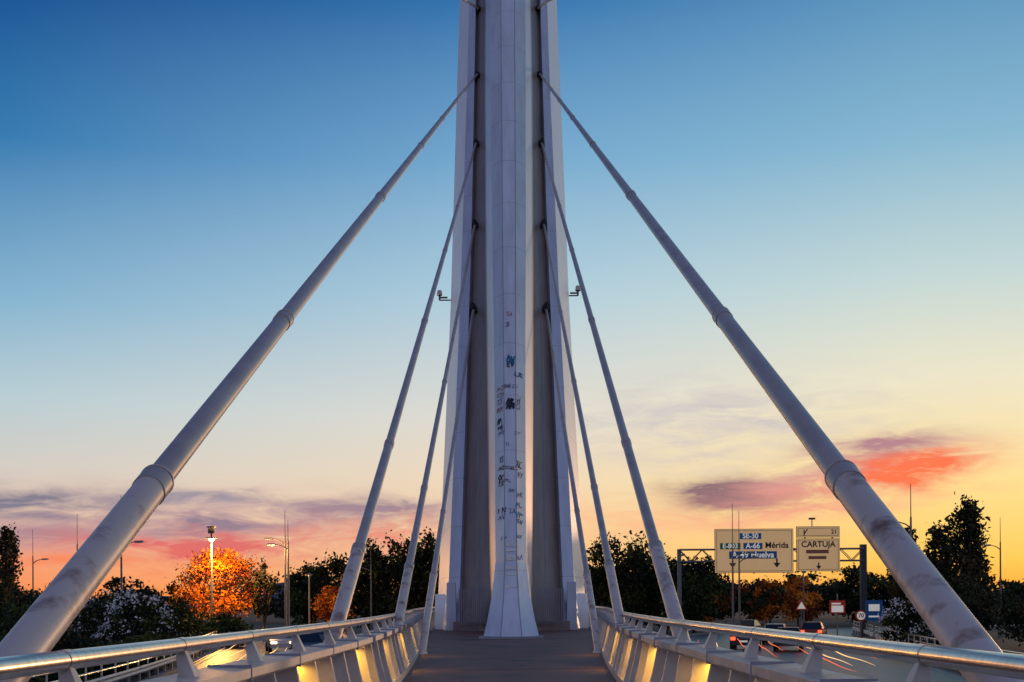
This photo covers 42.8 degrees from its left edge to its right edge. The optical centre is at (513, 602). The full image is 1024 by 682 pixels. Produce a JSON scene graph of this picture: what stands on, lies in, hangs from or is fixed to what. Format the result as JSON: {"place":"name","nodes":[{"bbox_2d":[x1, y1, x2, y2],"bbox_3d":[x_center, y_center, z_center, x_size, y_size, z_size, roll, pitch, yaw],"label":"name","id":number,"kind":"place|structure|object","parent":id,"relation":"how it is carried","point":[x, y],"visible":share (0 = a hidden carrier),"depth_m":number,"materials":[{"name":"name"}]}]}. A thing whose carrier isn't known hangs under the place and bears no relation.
{"place":"outdoors","nodes":[
{"label":"outdoors","id":0,"kind":"place"},
{"bbox_2d":[141,633,288,680],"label":"road","id":1,"kind":"structure","parent":0,"point":[214,659],"depth_m":80.21,"materials":[{"name":"asphalt"}]},
{"bbox_2d":[31,630,229,681],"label":"guard rail","id":2,"kind":"object","parent":1,"relation":"on","point":[138,671],"visible":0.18,"depth_m":51.09,"materials":[{"name":"metal"}]},
{"bbox_2d":[265,636,291,651],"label":"car","id":3,"kind":"object","parent":1,"relation":"on","point":[283,642],"visible":0.41,"depth_m":86.07,"materials":[{"name":"grey paint"}]},
{"bbox_2d":[291,632,323,648],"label":"car","id":4,"kind":"object","parent":1,"relation":"on","point":[311,638],"visible":0.2,"depth_m":77.39,"materials":[{"name":"blue paint"}]},
{"bbox_2d":[0,0,1023,598],"label":"sky","id":5,"kind":"structure","parent":0,"point":[845,178],"materials":[{"name":"blue"}]},
{"bbox_2d":[32,606,1023,681],"bbox_3d":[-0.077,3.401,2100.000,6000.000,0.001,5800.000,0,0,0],"label":"ground","id":6,"kind":"structure","parent":0,"point":[829,620],"depth_m":198.57,"materials":[{"name":"grey asphalt"}]},
{"bbox_2d":[0,522,23,603],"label":"poplar tree","id":7,"kind":"object","parent":6,"relation":"on","point":[9,551],"visible":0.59,"depth_m":114.64,"materials":[{"name":"green plant"}]},
{"bbox_2d":[0,635,45,681],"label":"shrub","id":8,"kind":"object","parent":6,"relation":"on","point":[36,679],"visible":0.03,"depth_m":47.89,"materials":[{"name":"green plant"}]},
{"bbox_2d":[0,592,69,628],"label":"shrub","id":9,"kind":"object","parent":6,"relation":"on","point":[23,599],"visible":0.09,"depth_m":83.53,"materials":[{"name":"green plant"}]},
{"bbox_2d":[0,599,73,635],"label":"shrub","id":10,"kind":"object","parent":6,"relation":"on","point":[6,604],"visible":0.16,"depth_m":70.62,"materials":[{"name":"green plant"}]},
{"bbox_2d":[32,556,48,595],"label":"street lamp","id":11,"kind":"object","parent":6,"relation":"on","point":[33,562],"visible":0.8,"depth_m":123.94,"materials":[{"name":"metal"}]},
{"bbox_2d":[0,604,87,639],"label":"shrub","id":12,"kind":"object","parent":6,"relation":"on","point":[14,611],"visible":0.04,"depth_m":61.74,"materials":[{"name":"green plant"}]},
{"bbox_2d":[7,584,92,626],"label":"shrub","id":13,"kind":"object","parent":6,"relation":"on","point":[35,593],"visible":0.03,"depth_m":97.88,"materials":[{"name":"green plant"}]},
{"bbox_2d":[38,627,111,681],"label":"shrub","id":14,"kind":"object","parent":6,"relation":"on","point":[65,642],"visible":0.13,"depth_m":55.49,"materials":[{"name":"green plant"}]},
{"bbox_2d":[41,661,143,681],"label":"shrub","id":15,"kind":"object","parent":6,"relation":"on","point":[51,677],"visible":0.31,"depth_m":51.35,"materials":[{"name":"green plant"}]},
{"bbox_2d":[68,599,141,640],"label":"shrub","id":16,"kind":"object","parent":6,"relation":"on","point":[75,631],"visible":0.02,"depth_m":81.30,"materials":[{"name":"green plant"}]},
{"bbox_2d":[70,587,147,643],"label":"flowering shrub","id":17,"kind":"object","parent":6,"relation":"on","point":[86,625],"visible":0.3,"depth_m":74.36,"materials":[{"name":"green plant"}]},
{"bbox_2d":[86,591,174,628],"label":"shrub","id":18,"kind":"object","parent":6,"relation":"on","point":[139,596],"visible":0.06,"depth_m":100.12,"materials":[{"name":"green plant"}]},
{"bbox_2d":[120,540,143,595],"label":"street lamp","id":19,"kind":"object","parent":6,"relation":"on","point":[121,572],"visible":0.37,"depth_m":86.94,"materials":[{"name":"metal"}]},
{"bbox_2d":[89,590,185,642],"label":"flowering shrub","id":20,"kind":"object","parent":6,"relation":"on","point":[134,606],"visible":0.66,"depth_m":72.31,"materials":[{"name":"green plant"}]},
{"bbox_2d":[101,632,175,674],"bbox_3d":[-18.345,2.486,63.185,4.666,2.124,4.647,0,0,0],"label":"shrub","id":21,"kind":"object","parent":6,"relation":"on","point":[126,640],"visible":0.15,"depth_m":62.73,"materials":[{"name":"green plant"}]},
{"bbox_2d":[118,631,176,664],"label":"shrub","id":22,"kind":"object","parent":6,"relation":"on","point":[148,634],"visible":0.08,"depth_m":70.02,"materials":[{"name":"green plant"}]},
{"bbox_2d":[158,595,227,638],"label":"shrub","id":23,"kind":"object","parent":6,"relation":"on","point":[190,623],"visible":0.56,"depth_m":102.94,"materials":[{"name":"green plant"}]},
{"bbox_2d":[206,526,217,617],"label":"street lamp","id":24,"kind":"object","parent":6,"relation":"on","point":[211,529],"visible":0.9,"depth_m":109.92,"materials":[{"name":"metal"}]},
{"bbox_2d":[162,546,270,620],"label":"autumn tree","id":25,"kind":"object","parent":6,"relation":"on","point":[237,567],"visible":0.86,"depth_m":115.38,"materials":[{"name":"orange plant"}]},
{"bbox_2d":[192,611,254,646],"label":"shrub","id":26,"kind":"object","parent":6,"relation":"on","point":[224,624],"visible":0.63,"depth_m":97.45,"materials":[{"name":"green plant"}]},
{"bbox_2d":[247,556,280,641],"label":"young tree","id":27,"kind":"object","parent":6,"relation":"on","point":[258,607],"visible":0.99,"depth_m":111.72,"materials":[{"name":"green plant"}]},
{"bbox_2d":[264,535,286,626],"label":"street lamp","id":28,"kind":"object","parent":6,"relation":"on","point":[285,608],"visible":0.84,"depth_m":101.95,"materials":[{"name":"metal"}]},
{"bbox_2d":[267,541,289,626],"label":"street lamp","id":29,"kind":"object","parent":6,"relation":"on","point":[288,603],"visible":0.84,"depth_m":100.94,"materials":[{"name":"metal"}]},
{"bbox_2d":[281,557,334,625],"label":"broadleaf tree","id":30,"kind":"object","parent":6,"relation":"on","point":[298,595],"visible":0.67,"depth_m":140.31,"materials":[{"name":"green plant"}]},
{"bbox_2d":[306,573,311,623],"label":"street lamp","id":31,"kind":"object","parent":6,"relation":"on","point":[308,574],"visible":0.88,"depth_m":118.94,"materials":[{"name":"metal"}]},
{"bbox_2d":[310,581,355,633],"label":"autumn tree","id":32,"kind":"object","parent":6,"relation":"on","point":[321,603],"visible":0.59,"depth_m":124.23,"materials":[{"name":"orange plant"}]},
{"bbox_2d":[310,548,363,621],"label":"broadleaf tree","id":33,"kind":"object","parent":6,"relation":"on","point":[336,566],"visible":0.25,"depth_m":139.33,"materials":[{"name":"green plant"}]},
{"bbox_2d":[361,565,371,630],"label":"street lamp","id":34,"kind":"object","parent":6,"relation":"on","point":[370,570],"visible":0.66,"depth_m":134.95,"materials":[{"name":"metal"}]},
{"bbox_2d":[337,536,398,629],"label":"broadleaf tree","id":35,"kind":"object","parent":6,"relation":"on","point":[372,557],"visible":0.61,"depth_m":139.81,"materials":[{"name":"green plant"}]},
{"bbox_2d":[373,530,429,619],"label":"broadleaf tree","id":36,"kind":"object","parent":6,"relation":"on","point":[400,557],"visible":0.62,"depth_m":138.95,"materials":[{"name":"green plant"}]},
{"bbox_2d":[409,526,439,609],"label":"broadleaf tree","id":37,"kind":"object","parent":6,"relation":"on","point":[428,548],"visible":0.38,"depth_m":140.27,"materials":[{"name":"green plant"}]},
{"bbox_2d":[392,626,627,681],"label":"bridge walkway","id":38,"kind":"structure","parent":6,"relation":"on","point":[551,656],"depth_m":33.70,"materials":[{"name":"grey concrete"}]},
{"bbox_2d":[0,607,434,681],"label":"bridge railing","id":39,"kind":"object","parent":38,"relation":"on","point":[385,653],"visible":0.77,"depth_m":12.55,"materials":[{"name":"white metal"}]},
{"bbox_2d":[434,0,588,638],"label":"bridge pylon","id":40,"kind":"object","parent":38,"relation":"on","point":[510,566],"visible":0.97,"depth_m":75.46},
{"bbox_2d":[0,74,477,681],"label":"stay cable","id":41,"kind":"object","parent":40,"relation":"attached to","point":[50,614],"visible":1,"depth_m":9.36,"materials":[{"name":"paint"}]},
{"bbox_2d":[323,143,476,642],"bbox_3d":[-2.583,-14.966,53.670,0.437,34.376,74.924,0,0,0],"label":"stay cable","id":42,"kind":"object","parent":40,"relation":"attached to","point":[348,586],"visible":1,"depth_m":25.91,"materials":[{"name":"paint"}]},
{"bbox_2d":[393,225,475,624],"bbox_3d":[-2.559,-11.513,57.020,0.437,27.482,59.624,0,0,0],"label":"stay cable","id":43,"kind":"object","parent":40,"relation":"attached to","point":[401,606],"visible":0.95,"depth_m":39.00,"materials":[{"name":"paint"}]},
{"bbox_2d":[437,290,450,300],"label":"security camera","id":44,"kind":"object","parent":40,"relation":"attached to","point":[439,293],"visible":0.91,"depth_m":90.92,"materials":[{"name":"metal"}]},
{"bbox_2d":[418,310,474,653],"bbox_3d":[-2.542,-8.259,60.120,0.437,20.991,45.225,0,0,1],"label":"stay cable","id":45,"kind":"object","parent":40,"relation":"attached to","point":[423,642],"visible":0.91,"depth_m":47.40,"materials":[{"name":"paint"}]},
{"bbox_2d":[462,0,478,8],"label":"stay cable","id":46,"kind":"object","parent":40,"relation":"attached to","point":[471,4],"visible":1,"depth_m":81.30,"materials":[{"name":"paint"}]},
{"bbox_2d":[537,0,551,8],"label":"stay cable","id":47,"kind":"object","parent":40,"relation":"attached to","point":[543,4],"visible":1,"depth_m":81.93,"materials":[{"name":"paint"}]},
{"bbox_2d":[545,309,601,652],"bbox_3d":[2.373,-8.291,60.121,0.437,20.991,45.225,0,0,0],"label":"stay cable","id":48,"kind":"object","parent":40,"relation":"attached to","point":[596,637],"visible":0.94,"depth_m":47.40,"materials":[{"name":"paint"}]},
{"bbox_2d":[569,285,580,295],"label":"security camera","id":49,"kind":"object","parent":40,"relation":"attached to","point":[577,289],"visible":0.9,"depth_m":91.10,"materials":[{"name":"metal"}]},
{"bbox_2d":[543,224,624,622],"bbox_3d":[2.347,-11.546,57.021,0.437,27.482,59.624,0,0,0],"label":"stay cable","id":50,"kind":"object","parent":40,"relation":"attached to","point":[609,566],"visible":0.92,"depth_m":38.91,"materials":[{"name":"paint"}]},
{"bbox_2d":[541,142,689,639],"bbox_3d":[2.317,-14.998,53.671,0.437,34.376,74.924,0,0,0],"label":"stay cable","id":51,"kind":"object","parent":40,"relation":"attached to","point":[666,584],"visible":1,"depth_m":25.95,"materials":[{"name":"paint"}]},
{"bbox_2d":[539,73,1023,681],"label":"stay cable","id":52,"kind":"object","parent":40,"relation":"attached to","point":[945,613],"visible":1,"depth_m":9.25,"materials":[{"name":"paint"}]},
{"bbox_2d":[588,606,1023,681],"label":"bridge railing","id":53,"kind":"object","parent":38,"relation":"on","point":[637,653],"visible":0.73,"depth_m":11.63,"materials":[{"name":"silver metal"}]},
{"bbox_2d":[0,576,1020,619],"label":"distant trees","id":54,"kind":"object","parent":6,"relation":"on","point":[276,611],"visible":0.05,"depth_m":248.62,"materials":[{"name":"green plant"}]},
{"bbox_2d":[584,531,629,611],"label":"broadleaf tree","id":55,"kind":"object","parent":6,"relation":"on","point":[601,597],"visible":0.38,"depth_m":134.25,"materials":[{"name":"green plant"}]},
{"bbox_2d":[600,530,666,625],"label":"broadleaf tree","id":56,"kind":"object","parent":6,"relation":"on","point":[639,562],"visible":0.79,"depth_m":132.90,"materials":[{"name":"green plant"}]},
{"bbox_2d":[631,552,703,633],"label":"broadleaf tree","id":57,"kind":"object","parent":6,"relation":"on","point":[689,589],"visible":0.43,"depth_m":134.44,"materials":[{"name":"green plant"}]},
{"bbox_2d":[681,554,729,632],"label":"broadleaf tree","id":58,"kind":"object","parent":6,"relation":"on","point":[702,603],"visible":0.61,"depth_m":138.75,"materials":[{"name":"green plant"}]},
{"bbox_2d":[700,572,734,622],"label":"broadleaf tree","id":59,"kind":"object","parent":6,"relation":"on","point":[723,587],"visible":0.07,"depth_m":177.29,"materials":[{"name":"green plant"}]},
{"bbox_2d":[703,583,737,622],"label":"autumn tree","id":60,"kind":"object","parent":6,"relation":"on","point":[726,600],"visible":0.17,"depth_m":149.45,"materials":[{"name":"orange plant"}]},
{"bbox_2d":[732,503,754,624],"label":"street lamp","id":61,"kind":"object","parent":6,"relation":"on","point":[750,552],"visible":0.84,"depth_m":97.44,"materials":[{"name":"metal"}]},
{"bbox_2d":[738,555,758,625],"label":"street lamp","id":62,"kind":"object","parent":6,"relation":"on","point":[739,614],"visible":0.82,"depth_m":107.94,"materials":[{"name":"metal"}]},
{"bbox_2d":[727,579,788,621],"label":"broadleaf tree","id":63,"kind":"object","parent":6,"relation":"on","point":[746,595],"visible":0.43,"depth_m":176.41,"materials":[{"name":"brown plant"}]},
{"bbox_2d":[745,575,792,625],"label":"autumn tree","id":64,"kind":"object","parent":6,"relation":"on","point":[769,612],"visible":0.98,"depth_m":151.28,"materials":[{"name":"orange plant"}]},
{"bbox_2d":[677,518,866,637],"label":"sign gantry","id":65,"kind":"object","parent":6,"relation":"on","point":[816,549],"visible":0.98,"depth_m":109.37,"materials":[{"name":"metal"}]},
{"bbox_2d":[770,575,824,626],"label":"autumn tree","id":66,"kind":"object","parent":6,"relation":"on","point":[813,598],"visible":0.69,"depth_m":159.21,"materials":[{"name":"orange plant"}]},
{"bbox_2d":[795,599,807,626],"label":"warning sign","id":67,"kind":"object","parent":6,"relation":"on","point":[801,606],"visible":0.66,"depth_m":111.94,"materials":[{"name":"metal"}]},
{"bbox_2d":[801,571,804,621],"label":"street lamp","id":68,"kind":"object","parent":6,"relation":"on","point":[803,595],"visible":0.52,"depth_m":147.93,"materials":[{"name":"metal"}]},
{"bbox_2d":[780,571,839,621],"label":"broadleaf tree","id":69,"kind":"object","parent":6,"relation":"on","point":[823,588],"visible":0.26,"depth_m":176.48,"materials":[{"name":"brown plant"}]},
{"bbox_2d":[829,594,844,635],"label":"red information sign","id":70,"kind":"object","parent":6,"relation":"on","point":[837,606],"visible":0.8,"depth_m":99.92,"materials":[{"name":"metal"}]},
{"bbox_2d":[823,562,895,624],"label":"broadleaf tree","id":71,"kind":"object","parent":6,"relation":"on","point":[852,578],"visible":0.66,"depth_m":177.25,"materials":[{"name":"green plant"}]},
{"bbox_2d":[855,610,864,637],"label":"speed limit sign","id":72,"kind":"object","parent":6,"relation":"on","point":[860,615],"visible":0.91,"depth_m":96.89,"materials":[{"name":"metal"}]},
{"bbox_2d":[865,599,882,638],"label":"blue information sign","id":73,"kind":"object","parent":6,"relation":"on","point":[873,608],"visible":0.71,"depth_m":95.92,"materials":[{"name":"metal"}]},
{"bbox_2d":[878,576,897,621],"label":"broadleaf tree","id":74,"kind":"object","parent":6,"relation":"on","point":[888,604],"visible":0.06,"depth_m":176.94,"materials":[{"name":"green plant"}]},
{"bbox_2d":[880,527,919,615],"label":"poplar tree","id":75,"kind":"object","parent":6,"relation":"on","point":[899,593],"visible":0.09,"depth_m":102.89,"materials":[{"name":"green plant"}]},
{"bbox_2d":[870,596,936,643],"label":"flowering shrub","id":76,"kind":"object","parent":6,"relation":"on","point":[905,616],"visible":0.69,"depth_m":77.39,"materials":[{"name":"green plant"}]},
{"bbox_2d":[899,484,911,602],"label":"street lamp","id":77,"kind":"object","parent":6,"relation":"on","point":[910,526],"visible":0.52,"depth_m":81.95,"materials":[{"name":"metal"}]},
{"bbox_2d":[890,606,940,644],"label":"flowering shrub","id":78,"kind":"object","parent":6,"relation":"on","point":[932,641],"visible":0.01,"depth_m":80.36,"materials":[{"name":"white plant"}]},
{"bbox_2d":[890,589,966,644],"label":"shrub","id":79,"kind":"object","parent":6,"relation":"on","point":[962,599],"visible":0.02,"depth_m":83.34,"materials":[{"name":"green plant"}]},
{"bbox_2d":[921,521,954,581],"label":"poplar tree","id":80,"kind":"object","parent":6,"relation":"on","point":[934,531],"visible":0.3,"depth_m":100.59,"materials":[{"name":"green plant"}]},
{"bbox_2d":[931,491,997,612],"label":"poplar tree","id":81,"kind":"object","parent":6,"relation":"on","point":[969,554],"visible":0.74,"depth_m":99.39,"materials":[{"name":"green plant"}]},
{"bbox_2d":[946,571,1002,630],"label":"shrub","id":82,"kind":"object","parent":6,"relation":"on","point":[969,595],"visible":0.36,"depth_m":86.63,"materials":[{"name":"green plant"}]},
{"bbox_2d":[959,558,998,633],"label":"poplar tree","id":83,"kind":"object","parent":6,"relation":"on","point":[990,581],"visible":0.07,"depth_m":111.20,"materials":[{"name":"green plant"}]},
{"bbox_2d":[984,527,1003,637],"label":"street lamp","id":84,"kind":"object","parent":6,"relation":"on","point":[1000,636],"visible":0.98,"depth_m":115.93,"materials":[{"name":"metal"}]},
{"bbox_2d":[988,578,1023,640],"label":"shrub","id":85,"kind":"object","parent":6,"relation":"on","point":[1019,590],"visible":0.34,"depth_m":92.87,"materials":[{"name":"green plant"}]},
{"bbox_2d":[992,588,1023,645],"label":"shrub","id":86,"kind":"object","parent":6,"relation":"on","point":[1016,608],"visible":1,"depth_m":82.24,"materials":[{"name":"green plant"}]},
{"bbox_2d":[193,639,873,670],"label":"car light trails","id":87,"kind":"object","parent":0,"point":[716,643],"visible":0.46,"depth_m":62.00,"materials":[{"name":"red"}]},
{"bbox_2d":[85,582,1021,607],"bbox_3d":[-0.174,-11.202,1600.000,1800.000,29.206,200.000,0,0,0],"label":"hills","id":88,"kind":"structure","parent":0,"point":[275,596],"depth_m":1525.30,"materials":[{"name":"green plant"}]},
{"bbox_2d":[689,624,1018,681],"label":"road","id":89,"kind":"structure","parent":0,"point":[883,670],"depth_m":67.99,"materials":[{"name":"grey asphalt"}]},
{"bbox_2d":[730,635,760,649],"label":"car","id":90,"kind":"object","parent":89,"relation":"on","point":[734,642],"visible":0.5,"depth_m":84.05,"materials":[{"name":"grey paint"}]},
{"bbox_2d":[737,620,763,627],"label":"car","id":91,"kind":"object","parent":89,"relation":"on","point":[752,623],"visible":0.2,"depth_m":116.68,"materials":[{"name":"grey paint"}]},
{"bbox_2d":[762,624,786,643],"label":"car","id":92,"kind":"object","parent":89,"relation":"on","point":[772,626],"visible":0.16,"depth_m":95.70,"materials":[{"name":"grey paint"}]},
{"bbox_2d":[773,627,803,650],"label":"car","id":93,"kind":"object","parent":89,"relation":"on","point":[797,629],"visible":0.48,"depth_m":82.59,"materials":[{"name":"grey paint"}]},
{"bbox_2d":[800,622,827,633],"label":"car","id":94,"kind":"object","parent":89,"relation":"on","point":[813,627],"visible":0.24,"depth_m":102.44,"materials":[{"name":"red paint"}]},
{"bbox_2d":[852,621,1023,654],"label":"guard rail","id":95,"kind":"object","parent":89,"relation":"on","point":[868,633],"visible":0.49,"depth_m":92.83,"materials":[{"name":"metal"}]}
]}

